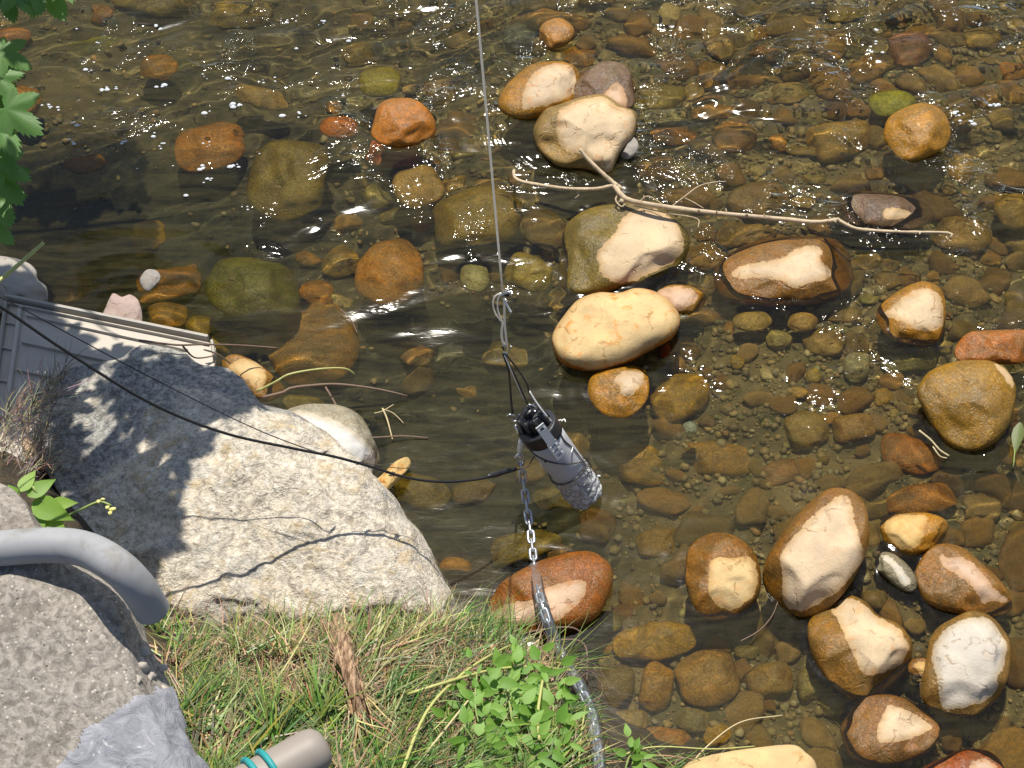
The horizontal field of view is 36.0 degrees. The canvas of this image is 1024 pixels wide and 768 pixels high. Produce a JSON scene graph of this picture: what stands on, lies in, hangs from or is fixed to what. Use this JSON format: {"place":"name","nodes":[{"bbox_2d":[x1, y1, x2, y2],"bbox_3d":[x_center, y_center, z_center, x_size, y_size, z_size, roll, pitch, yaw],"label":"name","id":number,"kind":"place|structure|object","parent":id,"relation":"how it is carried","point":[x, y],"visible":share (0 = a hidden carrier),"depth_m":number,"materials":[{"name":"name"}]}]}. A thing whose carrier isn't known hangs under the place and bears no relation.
{"place":"outdoors","nodes":[
{"label":"outdoors","id":0,"kind":"place"},
{"bbox_2d":[0,452,727,767],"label":"bank ground","id":1,"kind":"structure","parent":0,"point":[8,477],"depth_m":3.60,"materials":[{"name":"green plant"}]},
{"bbox_2d":[0,242,44,282],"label":"reed","id":2,"kind":"object","parent":1,"relation":"on","point":[20,263],"visible":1,"depth_m":3.91,"materials":[{"name":"green plant"}]},
{"bbox_2d":[0,338,105,479],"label":"dry litter","id":3,"kind":"object","parent":1,"relation":"on","point":[41,441],"visible":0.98,"depth_m":3.94,"materials":[{"name":"brown plant"}]},
{"bbox_2d":[23,435,43,464],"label":"stone","id":4,"kind":"object","parent":3,"relation":"on","point":[28,447],"visible":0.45,"depth_m":3.92,"materials":[{"name":"beige stone"}]},
{"bbox_2d":[8,470,115,527],"bbox_3d":[-1.019,0.304,3.561,0.258,0.137,0.134,16,54,12],"label":"leafy plant","id":5,"kind":"object","parent":1,"relation":"on","point":[48,511],"visible":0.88,"depth_m":3.54,"materials":[{"name":"green plant"}]},
{"bbox_2d":[0,483,208,767],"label":"boulder","id":6,"kind":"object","parent":1,"relation":"on","point":[84,682],"depth_m":2.71,"materials":[{"name":"grey stone"}]},
{"bbox_2d":[0,527,168,624],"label":"bent pipe","id":7,"kind":"object","parent":6,"relation":"on","point":[127,576],"visible":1,"depth_m":2.73,"materials":[{"name":"grey plastic"}]},
{"bbox_2d":[0,293,216,466],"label":"plastic panel","id":8,"kind":"object","parent":1,"relation":"on","point":[116,337],"visible":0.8,"depth_m":4.28,"materials":[{"name":"grey plastic"}]},
{"bbox_2d":[139,339,278,363],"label":"twig","id":9,"kind":"object","parent":8,"relation":"on","point":[171,344],"visible":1,"depth_m":4.18,"materials":[{"name":"brown wood"}]},
{"bbox_2d":[31,344,457,637],"bbox_3d":[-0.684,0.342,3.998,0.686,0.484,1.272,-37,61,-25],"label":"boulder","id":10,"kind":"object","parent":1,"relation":"on","point":[227,517],"visible":0.69,"depth_m":3.81,"materials":[{"name":"stone"}]},
{"bbox_2d":[257,367,355,391],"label":"straw stem","id":11,"kind":"object","parent":10,"relation":"on","point":[270,384],"visible":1,"depth_m":4.14,"materials":[{"name":"plant"}]},
{"bbox_2d":[235,729,331,767],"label":"round post","id":12,"kind":"object","parent":1,"relation":"on","point":[307,748],"visible":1,"depth_m":2.35,"materials":[{"name":"plastic"}]},
{"bbox_2d":[320,612,373,737],"bbox_3d":[-0.385,0.605,3.557,0.072,0.618,0.688,-12,53,-9],"label":"dead wood","id":13,"kind":"object","parent":1,"relation":"on","point":[344,657],"visible":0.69,"depth_m":3.24,"materials":[{"name":"brown wood"}]},
{"bbox_2d":[416,691,474,765],"bbox_3d":[-0.139,0.710,3.215,0.005,0.156,0.298,21,55,16],"label":"grass stem","id":14,"kind":"object","parent":1,"relation":"on","point":[448,724],"visible":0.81,"depth_m":3.22,"materials":[{"name":"plant"}]},
{"bbox_2d":[402,636,531,767],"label":"grass stem","id":15,"kind":"object","parent":1,"relation":"on","point":[436,698],"visible":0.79,"depth_m":3.25,"materials":[{"name":"beige plant"}]},
{"bbox_2d":[430,692,507,767],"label":"weed","id":16,"kind":"object","parent":1,"relation":"on","point":[461,743],"visible":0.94,"depth_m":3.19,"materials":[{"name":"green plant"}]},
{"bbox_2d":[439,647,523,750],"bbox_3d":[-0.063,0.674,3.319,0.185,0.070,0.248,17,54,13],"label":"weed","id":17,"kind":"object","parent":1,"relation":"on","point":[505,682],"visible":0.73,"depth_m":3.32,"materials":[{"name":"green plant"}]},
{"bbox_2d":[470,664,559,760],"bbox_3d":[-0.002,0.700,3.349,0.179,0.068,0.245,-23,55,-17],"label":"weed","id":18,"kind":"object","parent":1,"relation":"on","point":[529,695],"visible":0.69,"depth_m":3.34,"materials":[{"name":"green plant"}]},
{"bbox_2d":[479,634,555,730],"bbox_3d":[0.002,0.661,3.428,0.160,0.075,0.269,9,53,7],"label":"weed","id":19,"kind":"object","parent":1,"relation":"on","point":[517,656],"visible":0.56,"depth_m":3.46,"materials":[{"name":"green plant"}]},
{"bbox_2d":[481,710,558,767],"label":"weed","id":20,"kind":"object","parent":1,"relation":"on","point":[543,729],"visible":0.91,"depth_m":3.23,"materials":[{"name":"green plant"}]},
{"bbox_2d":[536,679,543,740],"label":"grass stem","id":21,"kind":"object","parent":1,"relation":"on","point":[538,706],"visible":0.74,"depth_m":3.37,"materials":[{"name":"yellow plant"}]},
{"bbox_2d":[489,551,612,632],"bbox_3d":[0.091,0.517,3.904,0.321,0.148,0.231,0,52,0],"label":"stone","id":22,"kind":"object","parent":1,"relation":"on","point":[575,584],"visible":0.83,"depth_m":3.85,"materials":[{"name":"brown stone"}]},
{"bbox_2d":[520,644,582,756],"bbox_3d":[0.081,0.696,3.418,0.149,0.055,0.312,0,52,0],"label":"weed","id":23,"kind":"object","parent":1,"relation":"on","point":[548,698],"visible":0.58,"depth_m":3.43,"materials":[{"name":"green plant"}]},
{"bbox_2d":[518,701,589,767],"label":"weed","id":24,"kind":"object","parent":1,"relation":"on","point":[561,716],"visible":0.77,"depth_m":3.31,"materials":[{"name":"green plant"}]},
{"bbox_2d":[505,626,610,701],"bbox_3d":[0.115,0.637,3.746,0.302,0.054,0.150,24,56,17],"label":"rootlet tangle","id":25,"kind":"object","parent":1,"relation":"on","point":[586,661],"visible":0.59,"depth_m":3.74,"materials":[{"name":"brown plant"}]},
{"bbox_2d":[578,705,585,762],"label":"grass stem","id":26,"kind":"object","parent":1,"relation":"on","point":[579,752],"visible":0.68,"depth_m":3.40,"materials":[{"name":"green plant"}]},
{"bbox_2d":[604,723,657,767],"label":"weed","id":27,"kind":"object","parent":1,"relation":"on","point":[636,756],"visible":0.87,"depth_m":3.56,"materials":[{"name":"green plant"}]},
{"bbox_2d":[626,746,754,753],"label":"grass stem","id":28,"kind":"object","parent":1,"relation":"on","point":[690,748],"visible":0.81,"depth_m":3.61,"materials":[{"name":"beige plant"}]},
{"bbox_2d":[682,745,816,767],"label":"stone","id":29,"kind":"object","parent":1,"relation":"on","point":[784,756],"visible":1,"depth_m":3.54,"materials":[{"name":"beige stone"}]},
{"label":"overhanging branch","id":30,"kind":"object","parent":1,"relation":"on","visible":0},
{"bbox_2d":[0,0,75,245],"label":"leafy branch","id":31,"kind":"object","parent":30,"relation":"hanging from","point":[16,115],"visible":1,"depth_m":3.73,"materials":[{"name":"green plant"}]},
{"bbox_2d":[11,82,296,234],"bbox_3d":[-0.906,-0.581,4.007,0.676,0.601,0.022,-1,52,-1],"label":"fishing line","id":32,"kind":"object","parent":31,"relation":"attached to","point":[162,164],"visible":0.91,"depth_m":4.06,"materials":[{"name":"plastic"}]},
{"bbox_2d":[0,0,1023,767],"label":"water","id":33,"kind":"structure","parent":0,"point":[756,424],"depth_m":4.60,"materials":[{"name":"liquid"}]},
{"bbox_2d":[0,256,47,312],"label":"stone","id":34,"kind":"object","parent":33,"relation":"on","point":[22,280],"visible":0.74,"depth_m":4.40,"materials":[{"name":"grey stone"}]},
{"bbox_2d":[103,293,142,320],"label":"stone","id":35,"kind":"object","parent":33,"relation":"on","point":[127,306],"visible":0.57,"depth_m":4.42,"materials":[{"name":"stone"}]},
{"bbox_2d":[140,269,160,290],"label":"stone","id":36,"kind":"object","parent":33,"relation":"on","point":[149,279],"visible":1,"depth_m":4.54,"materials":[{"name":"white stone"}]},
{"bbox_2d":[222,354,272,397],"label":"stone","id":37,"kind":"object","parent":33,"relation":"on","point":[254,375],"visible":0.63,"depth_m":4.32,"materials":[{"name":"beige stone"}]},
{"bbox_2d":[288,404,379,473],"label":"stone","id":38,"kind":"object","parent":33,"relation":"on","point":[346,428],"visible":0.58,"depth_m":4.11,"materials":[{"name":"grey stone"}]},
{"bbox_2d":[262,383,427,438],"bbox_3d":[-0.442,0.070,4.199,0.438,0.091,0.158,0,52,0],"label":"twig","id":39,"kind":"object","parent":33,"relation":"on","point":[302,386],"visible":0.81,"depth_m":4.21,"materials":[{"name":"brown wood"}]},
{"bbox_2d":[374,404,403,439],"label":"stalk","id":40,"kind":"object","parent":33,"relation":"on","point":[383,410],"visible":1,"depth_m":4.23,"materials":[{"name":"plant"}]},
{"bbox_2d":[378,457,410,489],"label":"stone","id":41,"kind":"object","parent":33,"relation":"on","point":[386,481],"visible":0.72,"depth_m":4.07,"materials":[{"name":"beige stone"}]},
{"bbox_2d":[371,98,435,146],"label":"stone","id":42,"kind":"object","parent":33,"relation":"on","point":[399,122],"visible":0.98,"depth_m":4.91,"materials":[{"name":"brown stone"}]},
{"bbox_2d":[41,2,1000,476],"bbox_3d":[0.035,-0.486,4.688,3.061,0.005,2.034,0,52,0],"label":"foam","id":43,"kind":"object","parent":33,"relation":"on","point":[299,112],"visible":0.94,"depth_m":5.00,"materials":[{"name":"white"}]},
{"bbox_2d":[498,61,579,118],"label":"stone","id":44,"kind":"object","parent":33,"relation":"on","point":[533,91],"visible":0.94,"depth_m":4.98,"materials":[{"name":"beige stone"}]},
{"bbox_2d":[539,18,574,48],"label":"stone","id":45,"kind":"object","parent":33,"relation":"on","point":[555,33],"visible":1,"depth_m":5.18,"materials":[{"name":"brown stone"}]},
{"bbox_2d":[533,94,636,173],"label":"stone","id":46,"kind":"object","parent":33,"relation":"in","point":[599,130],"visible":0.94,"depth_m":4.83,"materials":[{"name":"beige stone"}]},
{"bbox_2d":[574,61,634,108],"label":"stone","id":47,"kind":"object","parent":33,"relation":"on","point":[612,80],"visible":0.73,"depth_m":5.02,"materials":[{"name":"grey stone"}]},
{"bbox_2d":[552,288,679,370],"bbox_3d":[0.282,-0.153,4.442,0.386,0.219,0.287,-27,57,-19],"label":"stone","id":48,"kind":"object","parent":33,"relation":"in","point":[598,331],"visible":0.98,"depth_m":4.33,"materials":[{"name":"beige stone"}]},
{"bbox_2d":[588,366,648,417],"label":"stone","id":49,"kind":"object","parent":33,"relation":"on","point":[620,391],"visible":0.94,"depth_m":4.27,"materials":[{"name":"brown stone"}]},
{"bbox_2d":[564,202,689,293],"bbox_3d":[0.329,-0.390,4.656,0.391,0.212,0.383,0,52,0],"label":"stone","id":50,"kind":"object","parent":33,"relation":"in","point":[611,246],"visible":0.89,"depth_m":4.56,"materials":[{"name":"beige stone"}]},
{"bbox_2d":[512,148,952,238],"bbox_3d":[0.635,-0.531,4.596,1.312,0.137,0.168,7,52,6],"label":"driftwood branch","id":51,"kind":"object","parent":50,"relation":"on","point":[617,187],"visible":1,"depth_m":4.60,"materials":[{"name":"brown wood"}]},
{"bbox_2d":[621,137,638,158],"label":"stone","id":52,"kind":"object","parent":33,"relation":"on","point":[630,149],"visible":1,"depth_m":4.85,"materials":[{"name":"white stone"}]},
{"bbox_2d":[657,285,703,313],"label":"stone","id":53,"kind":"object","parent":33,"relation":"on","point":[684,299],"visible":0.88,"depth_m":4.48,"materials":[{"name":"beige stone"}]},
{"bbox_2d":[685,533,760,613],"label":"stone","id":54,"kind":"object","parent":33,"relation":"in","point":[723,572],"visible":0.96,"depth_m":3.89,"materials":[{"name":"brown stone"}]},
{"bbox_2d":[694,715,782,759],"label":"grass stem","id":55,"kind":"object","parent":33,"relation":"on","point":[697,756],"visible":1,"depth_m":3.66,"materials":[{"name":"plant"}]},
{"bbox_2d":[741,602,777,640],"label":"twig","id":56,"kind":"object","parent":33,"relation":"on","point":[762,627],"visible":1,"depth_m":3.83,"materials":[{"name":"wood"}]},
{"bbox_2d":[763,488,868,616],"bbox_3d":[0.777,0.425,3.959,0.211,0.195,0.370,31,58,22],"label":"stone","id":57,"kind":"object","parent":33,"relation":"on","point":[815,558],"visible":1,"depth_m":3.88,"materials":[{"name":"beige stone"}]},
{"bbox_2d":[851,194,915,225],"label":"stone","id":58,"kind":"object","parent":33,"relation":"on","point":[880,210],"visible":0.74,"depth_m":4.70,"materials":[{"name":"stone"}]},
{"bbox_2d":[881,281,945,339],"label":"stone","id":59,"kind":"object","parent":33,"relation":"on","point":[916,310],"visible":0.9,"depth_m":4.43,"materials":[{"name":"beige stone"}]},
{"bbox_2d":[908,658,925,675],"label":"pebble","id":60,"kind":"object","parent":33,"relation":"in","point":[916,665],"visible":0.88,"depth_m":3.78,"materials":[{"name":"stone"}]},
{"bbox_2d":[884,103,949,160],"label":"stone","id":61,"kind":"object","parent":33,"relation":"on","point":[917,131],"visible":1,"depth_m":4.88,"materials":[{"name":"brown stone"}]},
{"bbox_2d":[918,430,948,458],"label":"twig","id":62,"kind":"object","parent":33,"relation":"on","point":[931,440],"visible":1,"depth_m":4.17,"materials":[{"name":"wood"}]},
{"bbox_2d":[917,360,1015,450],"bbox_3d":[1.231,0.058,4.258,0.271,0.162,0.295,0,52,0],"label":"stone","id":63,"kind":"object","parent":33,"relation":"in","point":[967,405],"visible":1,"depth_m":4.20,"materials":[{"name":"brown stone"}]},
{"bbox_2d":[954,329,1023,364],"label":"stone","id":64,"kind":"object","parent":33,"relation":"on","point":[1002,347],"visible":0.89,"depth_m":4.35,"materials":[{"name":"brown stone"}]},
{"bbox_2d":[1012,422,1023,467],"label":"fallen leaf","id":65,"kind":"object","parent":33,"relation":"on","point":[1018,433],"visible":1,"depth_m":4.17,"materials":[{"name":"green plant"}]},
{"bbox_2d":[475,0,551,421],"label":"hanging wire","id":66,"kind":"object","parent":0,"point":[503,294],"visible":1,"depth_m":3.62,"materials":[{"name":"grey metal"}]},
{"bbox_2d":[507,403,601,509],"bbox_3d":[0.117,0.177,3.974,0.230,0.340,0.148,32,59,23],"label":"water sensor","id":67,"kind":"object","parent":66,"relation":"hanging from","point":[553,450],"visible":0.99,"depth_m":3.93,"materials":[{"name":"plastic"}]},
{"bbox_2d":[0,305,551,482],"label":"signal cable","id":68,"kind":"object","parent":67,"relation":"attached to","point":[492,474],"visible":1,"depth_m":3.56,"materials":[{"name":"black plastic"}]},
{"bbox_2d":[0,297,312,450],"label":"thin line","id":69,"kind":"object","parent":68,"relation":"attached to","point":[151,377],"visible":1,"depth_m":3.57,"materials":[{"name":"black plastic"}]},
{"bbox_2d":[358,461,490,469],"bbox_3d":[-0.219,0.197,3.767,0.351,0.182,0.014,-13,53,-10],"label":"thin line","id":70,"kind":"object","parent":68,"relation":"attached to","point":[424,468],"visible":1,"depth_m":3.77,"materials":[{"name":"black"}]},
{"bbox_2d":[515,453,606,767],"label":"chain","id":71,"kind":"object","parent":67,"relation":"attached to","point":[584,691],"visible":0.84,"depth_m":3.77,"materials":[{"name":"silver metal"}]},
{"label":"gravel","id":72,"kind":"object","parent":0,"visible":0},
{"bbox_2d":[847,694,938,762],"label":"stone","id":73,"kind":"object","parent":72,"relation":"on","point":[886,728],"visible":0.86,"depth_m":3.66,"materials":[{"name":"brown stone"}]},
{"bbox_2d":[877,552,916,591],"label":"pebble","id":74,"kind":"object","parent":72,"relation":"on","point":[895,570],"visible":1,"depth_m":3.92,"materials":[{"name":"stone"}]},
{"bbox_2d":[880,512,947,554],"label":"stone","id":75,"kind":"object","parent":72,"relation":"on","point":[915,533],"visible":0.97,"depth_m":3.99,"materials":[{"name":"beige stone"}]},
{"bbox_2d":[920,611,1010,714],"bbox_3d":[1.094,0.676,3.793,0.196,0.169,0.296,14,53,11],"label":"stone","id":76,"kind":"object","parent":72,"relation":"on","point":[967,665],"visible":1,"depth_m":3.72,"materials":[{"name":"white stone"}]},
{"bbox_2d":[934,750,1002,767],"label":"stone","id":77,"kind":"object","parent":72,"relation":"on","point":[967,759],"visible":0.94,"depth_m":3.62,"materials":[{"name":"brown stone"}]},
{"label":"riverbed","id":78,"kind":"structure","parent":0,"visible":0},
{"bbox_2d":[723,238,836,298],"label":"stone","id":79,"kind":"object","parent":78,"relation":"on","point":[798,268],"visible":0.77,"depth_m":4.53,"materials":[{"name":"brown stone"}]},
{"bbox_2d":[807,596,912,694],"bbox_3d":[0.834,0.639,3.839,0.251,0.175,0.258,-35,60,-24],"label":"stone","id":80,"kind":"object","parent":78,"relation":"on","point":[858,646],"visible":0.93,"depth_m":3.77,"materials":[{"name":"beige stone"}]},
{"bbox_2d":[915,543,1010,613],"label":"stone","id":81,"kind":"object","parent":78,"relation":"on","point":[953,578],"visible":0.94,"depth_m":3.89,"materials":[{"name":"brown stone"}]}
]}

